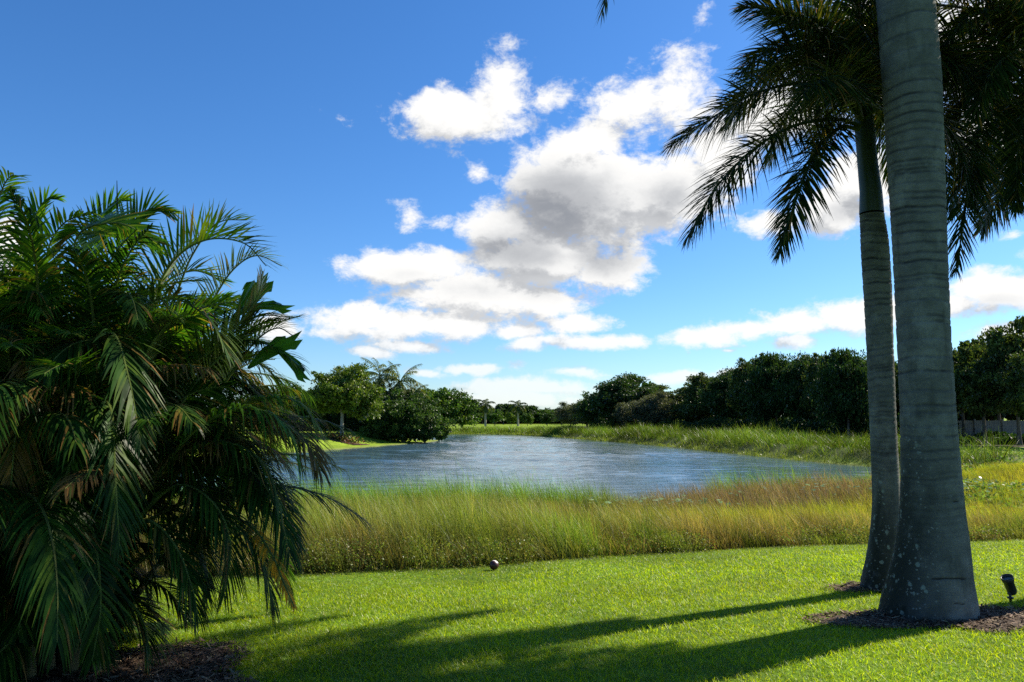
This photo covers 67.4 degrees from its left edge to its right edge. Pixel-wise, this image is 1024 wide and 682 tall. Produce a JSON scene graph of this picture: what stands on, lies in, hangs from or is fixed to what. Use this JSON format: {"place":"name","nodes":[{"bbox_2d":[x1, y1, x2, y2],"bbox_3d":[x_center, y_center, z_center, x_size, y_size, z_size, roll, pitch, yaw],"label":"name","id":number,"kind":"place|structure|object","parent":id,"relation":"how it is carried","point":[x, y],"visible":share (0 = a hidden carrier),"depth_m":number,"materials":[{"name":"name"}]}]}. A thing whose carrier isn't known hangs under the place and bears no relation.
{"place":"outdoors","nodes":[
{"label":"outdoors","id":0,"kind":"place"},
{"bbox_2d":[0,0,1023,408],"label":"sky","id":1,"kind":"structure","parent":0,"point":[481,195],"materials":[{"name":"blue"}]},
{"bbox_2d":[11,418,1023,681],"bbox_3d":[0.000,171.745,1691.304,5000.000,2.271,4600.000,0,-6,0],"label":"ground","id":2,"kind":"structure","parent":0,"point":[373,442],"depth_m":6.12,"materials":[{"name":"green plant"}]},
{"bbox_2d":[6,636,260,681],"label":"mulch bed","id":3,"kind":"object","parent":2,"relation":"on","point":[188,663],"visible":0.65,"depth_m":4.86,"materials":[{"name":"brown wood"}]},
{"bbox_2d":[0,165,372,681],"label":"clumping palm","id":4,"kind":"object","parent":2,"relation":"on","point":[110,419],"visible":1,"depth_m":4.49,"materials":[{"name":"plant"}]},
{"bbox_2d":[238,394,291,422],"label":"dark tree","id":5,"kind":"object","parent":2,"relation":"on","point":[274,402],"visible":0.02,"depth_m":108.05,"materials":[{"name":"green plant"}]},
{"bbox_2d":[267,382,303,410],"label":"dark tree","id":6,"kind":"object","parent":2,"relation":"on","point":[296,396],"visible":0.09,"depth_m":111.16,"materials":[{"name":"green plant"}]},
{"bbox_2d":[251,409,369,431],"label":"hedge","id":7,"kind":"object","parent":2,"relation":"on","point":[352,424],"visible":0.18,"depth_m":102.78,"materials":[{"name":"green plant"}]},
{"bbox_2d":[289,396,339,428],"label":"dark tree","id":8,"kind":"object","parent":2,"relation":"on","point":[321,416],"visible":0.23,"depth_m":101.89,"materials":[{"name":"green plant"}]},
{"bbox_2d":[305,429,366,444],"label":"flower bed planting","id":9,"kind":"object","parent":2,"relation":"on","point":[338,436],"visible":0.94,"depth_m":88.93,"materials":[{"name":"green plant"}]},
{"bbox_2d":[295,362,385,432],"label":"broadleaf tree","id":10,"kind":"object","parent":2,"relation":"on","point":[341,391],"visible":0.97,"depth_m":90.36,"materials":[{"name":"green plant"}]},
{"bbox_2d":[328,438,369,444],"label":"mulch patch","id":11,"kind":"object","parent":2,"relation":"on","point":[348,442],"visible":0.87,"depth_m":88.18,"materials":[{"name":"brown"}]},
{"bbox_2d":[339,378,396,418],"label":"dark tree","id":12,"kind":"object","parent":2,"relation":"on","point":[384,393],"visible":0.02,"depth_m":104.66,"materials":[{"name":"green plant"}]},
{"bbox_2d":[360,357,399,390],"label":"coconut palm","id":13,"kind":"object","parent":2,"relation":"on","point":[372,373],"visible":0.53,"depth_m":108.50,"materials":[{"name":"green plant"}]},
{"bbox_2d":[378,361,425,398],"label":"coconut palm","id":14,"kind":"object","parent":2,"relation":"on","point":[399,384],"visible":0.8,"depth_m":106.97,"materials":[{"name":"green plant"}]},
{"bbox_2d":[356,388,456,442],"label":"waterside tree","id":15,"kind":"object","parent":2,"relation":"on","point":[401,420],"visible":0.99,"depth_m":97.78,"materials":[{"name":"green plant"}]},
{"bbox_2d":[380,384,437,410],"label":"dark tree","id":16,"kind":"object","parent":2,"relation":"on","point":[408,394],"visible":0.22,"depth_m":105.61,"materials":[{"name":"green plant"}]},
{"bbox_2d":[404,381,429,439],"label":"coconut palm","id":17,"kind":"object","parent":2,"relation":"on","point":[419,390],"visible":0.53,"depth_m":107.34,"materials":[{"name":"green plant"}]},
{"bbox_2d":[413,387,481,426],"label":"broadleaf tree","id":18,"kind":"object","parent":2,"relation":"on","point":[461,408],"visible":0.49,"depth_m":161.94,"materials":[{"name":"green plant"}]},
{"bbox_2d":[470,407,488,424],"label":"tree","id":19,"kind":"object","parent":2,"relation":"on","point":[478,416],"visible":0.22,"depth_m":281.31,"materials":[{"name":"green plant"}]},
{"bbox_2d":[475,399,495,425],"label":"royal palm","id":20,"kind":"object","parent":2,"relation":"on","point":[484,407],"visible":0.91,"depth_m":234.54,"materials":[{"name":"green plant"}]},
{"bbox_2d":[481,409,505,425],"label":"tree","id":21,"kind":"object","parent":2,"relation":"on","point":[495,416],"visible":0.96,"depth_m":259.20,"materials":[{"name":"green plant"}]},
{"bbox_2d":[489,560,498,569],"bbox_3d":[-0.213,2.649,9.082,0.112,0.112,0.112,22,-20,2],"label":"ball","id":22,"kind":"object","parent":2,"relation":"on","point":[493,564],"visible":1,"depth_m":9.04,"materials":[{"name":"silver metal"}]},
{"bbox_2d":[494,403,514,424],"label":"tree","id":23,"kind":"object","parent":2,"relation":"on","point":[505,408],"visible":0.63,"depth_m":296.93,"materials":[{"name":"green plant"}]},
{"bbox_2d":[505,412,516,423],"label":"tree","id":24,"kind":"object","parent":2,"relation":"on","point":[510,417],"visible":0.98,"depth_m":252.67,"materials":[{"name":"green plant"}]},
{"bbox_2d":[508,400,527,425],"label":"royal palm","id":25,"kind":"object","parent":2,"relation":"on","point":[517,407],"visible":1,"depth_m":238.56,"materials":[{"name":"green plant"}]},
{"bbox_2d":[519,411,534,425],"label":"tree","id":26,"kind":"object","parent":2,"relation":"on","point":[526,417],"visible":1,"depth_m":248.19,"materials":[{"name":"green plant"}]},
{"bbox_2d":[476,419,578,423],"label":"distant scrub","id":27,"kind":"object","parent":2,"relation":"on","point":[505,422],"visible":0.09,"depth_m":334.70,"materials":[{"name":"green plant"}]},
{"bbox_2d":[513,405,543,424],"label":"tree","id":28,"kind":"object","parent":2,"relation":"on","point":[533,409],"visible":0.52,"depth_m":296.11,"materials":[{"name":"green plant"}]},
{"bbox_2d":[536,407,554,424],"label":"tree","id":29,"kind":"object","parent":2,"relation":"on","point":[545,411],"visible":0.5,"depth_m":296.18,"materials":[{"name":"green plant"}]},
{"bbox_2d":[540,413,556,424],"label":"tree","id":30,"kind":"object","parent":2,"relation":"on","point":[547,418],"visible":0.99,"depth_m":242.53,"materials":[{"name":"green plant"}]},
{"bbox_2d":[554,401,578,425],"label":"tree","id":31,"kind":"object","parent":2,"relation":"on","point":[562,416],"visible":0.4,"depth_m":187.82,"materials":[{"name":"green plant"}]},
{"bbox_2d":[125,447,1023,577],"bbox_3d":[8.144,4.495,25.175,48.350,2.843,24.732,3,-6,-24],"label":"marsh grass","id":32,"kind":"structure","parent":2,"relation":"on","point":[571,525],"depth_m":11.82,"materials":[{"name":"green plant"}]},
{"bbox_2d":[565,395,589,428],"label":"tree","id":33,"kind":"object","parent":2,"relation":"on","point":[574,411],"visible":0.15,"depth_m":168.93,"materials":[{"name":"green plant"}]},
{"bbox_2d":[572,391,606,424],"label":"tree","id":34,"kind":"object","parent":2,"relation":"on","point":[585,414],"visible":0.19,"depth_m":148.52,"materials":[{"name":"green plant"}]},
{"bbox_2d":[571,372,658,427],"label":"tree","id":35,"kind":"object","parent":2,"relation":"on","point":[614,392],"visible":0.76,"depth_m":135.12,"materials":[{"name":"green plant"}]},
{"bbox_2d":[611,400,638,427],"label":"tree","id":36,"kind":"object","parent":2,"relation":"on","point":[622,414],"visible":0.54,"depth_m":126.09,"materials":[{"name":"green plant"}]},
{"bbox_2d":[623,389,679,425],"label":"tree","id":37,"kind":"object","parent":2,"relation":"on","point":[654,408],"visible":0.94,"depth_m":119.95,"materials":[{"name":"green plant"}]},
{"bbox_2d":[648,383,670,399],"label":"tree","id":38,"kind":"object","parent":2,"relation":"on","point":[663,387],"depth_m":148.54,"materials":[{"name":"green plant"}]},
{"bbox_2d":[666,388,684,417],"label":"tree","id":39,"kind":"object","parent":2,"relation":"on","point":[673,396],"visible":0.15,"depth_m":123.66,"materials":[{"name":"green plant"}]},
{"bbox_2d":[669,372,713,421],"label":"tree","id":40,"kind":"object","parent":2,"relation":"on","point":[685,409],"visible":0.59,"depth_m":116.33,"materials":[{"name":"green plant"}]},
{"bbox_2d":[677,376,716,417],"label":"tree","id":41,"kind":"object","parent":2,"relation":"on","point":[686,383],"depth_m":139.88,"materials":[{"name":"green plant"}]},
{"bbox_2d":[690,366,750,418],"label":"tree","id":42,"kind":"object","parent":2,"relation":"on","point":[713,399],"visible":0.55,"depth_m":110.37,"materials":[{"name":"green plant"}]},
{"bbox_2d":[449,419,1021,467],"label":"bank reeds","id":43,"kind":"object","parent":2,"relation":"on","point":[750,436],"visible":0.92,"depth_m":74.60,"materials":[{"name":"green plant"}]},
{"bbox_2d":[725,357,756,420],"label":"tree","id":44,"kind":"object","parent":2,"relation":"on","point":[737,381],"visible":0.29,"depth_m":103.52,"materials":[{"name":"green plant"}]},
{"bbox_2d":[739,351,796,422],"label":"tree","id":45,"kind":"object","parent":2,"relation":"on","point":[769,368],"visible":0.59,"depth_m":96.77,"materials":[{"name":"green plant"}]},
{"bbox_2d":[551,476,1023,505],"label":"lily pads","id":46,"kind":"object","parent":2,"relation":"on","point":[705,501],"visible":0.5,"depth_m":24.38,"materials":[{"name":"green plant"}]},
{"bbox_2d":[764,352,821,431],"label":"tree","id":47,"kind":"object","parent":2,"relation":"on","point":[789,388],"visible":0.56,"depth_m":92.84,"materials":[{"name":"green plant"}]},
{"bbox_2d":[588,409,1023,444],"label":"undergrowth","id":48,"kind":"object","parent":2,"relation":"on","point":[720,423],"visible":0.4,"depth_m":90.14,"materials":[{"name":"green plant"}]},
{"bbox_2d":[799,352,829,431],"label":"tree","id":49,"kind":"object","parent":2,"relation":"on","point":[808,375],"visible":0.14,"depth_m":88.30,"materials":[{"name":"green plant"}]},
{"bbox_2d":[808,347,868,437],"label":"tree","id":50,"kind":"object","parent":2,"relation":"on","point":[842,383],"visible":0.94,"depth_m":78.62,"materials":[{"name":"green plant"}]},
{"bbox_2d":[821,580,881,592],"bbox_3d":[3.762,2.502,7.773,1.329,0.116,0.824,0,-6,0],"label":"mulch bed","id":51,"kind":"object","parent":2,"relation":"on","point":[855,586],"visible":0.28,"depth_m":7.73,"materials":[{"name":"brown wood"}]},
{"bbox_2d":[659,0,1021,590],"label":"royal palm","id":52,"kind":"object","parent":51,"relation":"on","point":[833,65],"visible":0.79,"depth_m":7.62,"materials":[{"name":"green plant"}]},
{"bbox_2d":[894,360,899,416],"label":"tree","id":53,"kind":"object","parent":2,"relation":"on","point":[897,408],"visible":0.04,"depth_m":81.62,"materials":[{"name":"green plant"}]},
{"bbox_2d":[801,602,1023,633],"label":"mulch bed","id":54,"kind":"object","parent":2,"relation":"on","point":[998,618],"visible":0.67,"depth_m":6.16,"materials":[{"name":"brown wood"}]},
{"bbox_2d":[596,0,979,621],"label":"royal palm","id":55,"kind":"object","parent":54,"relation":"on","point":[930,574],"visible":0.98,"depth_m":6.57,"materials":[{"name":"grey plant"}]},
{"bbox_2d":[894,357,964,415],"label":"tree","id":56,"kind":"object","parent":2,"relation":"on","point":[896,383],"visible":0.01,"depth_m":79.28,"materials":[{"name":"green plant"}]},
{"bbox_2d":[851,0,1023,282],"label":"royal palm","id":57,"kind":"object","parent":2,"relation":"on","point":[1002,21],"visible":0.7,"depth_m":7.42,"materials":[{"name":"green plant"}]},
{"bbox_2d":[952,340,988,436],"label":"tree","id":58,"kind":"object","parent":2,"relation":"on","point":[975,347],"visible":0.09,"depth_m":69.43,"materials":[{"name":"green plant"}]},
{"bbox_2d":[957,408,991,420],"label":"wood tree","id":59,"kind":"object","parent":2,"relation":"on","point":[973,416],"visible":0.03,"depth_m":84.51,"materials":[{"name":"green plant"}]},
{"bbox_2d":[953,346,1013,444],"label":"tree","id":60,"kind":"object","parent":2,"relation":"on","point":[976,394],"visible":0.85,"depth_m":66.00,"materials":[{"name":"green plant"}]},
{"bbox_2d":[958,419,1023,435],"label":"garden fence","id":61,"kind":"object","parent":2,"relation":"on","point":[975,427],"visible":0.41,"depth_m":71.55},
{"bbox_2d":[969,338,1013,419],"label":"tree","id":62,"kind":"object","parent":2,"relation":"on","point":[998,416],"depth_m":76.51,"materials":[{"name":"green plant"}]},
{"bbox_2d":[978,410,1012,420],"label":"wood tree","id":63,"kind":"object","parent":2,"relation":"on","point":[991,417],"visible":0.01,"depth_m":86.29,"materials":[{"name":"green plant"}]},
{"bbox_2d":[975,315,1023,444],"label":"tree","id":64,"kind":"object","parent":2,"relation":"on","point":[1000,345],"visible":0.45,"depth_m":65.38,"materials":[{"name":"green plant"}]},
{"bbox_2d":[984,349,1023,417],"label":"tree","id":65,"kind":"object","parent":2,"relation":"on","point":[1012,382],"visible":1,"depth_m":61.87,"materials":[{"name":"green plant"}]},
{"bbox_2d":[1000,574,1016,601],"bbox_3d":[4.568,2.321,7.047,0.153,0.358,0.105,3,-6,-25],"label":"garden spotlight","id":66,"kind":"object","parent":2,"relation":"on","point":[1007,580],"visible":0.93,"depth_m":7.03,"materials":[{"name":"black metal"}]},
{"bbox_2d":[993,409,1023,420],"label":"wood tree","id":67,"kind":"object","parent":2,"relation":"on","point":[1013,417],"depth_m":84.83,"materials":[{"name":"green plant"}]},
{"bbox_2d":[193,434,870,501],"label":"lake water","id":68,"kind":"structure","parent":0,"point":[631,468],"depth_m":51.97,"materials":[{"name":"blue liquid"}]}
]}

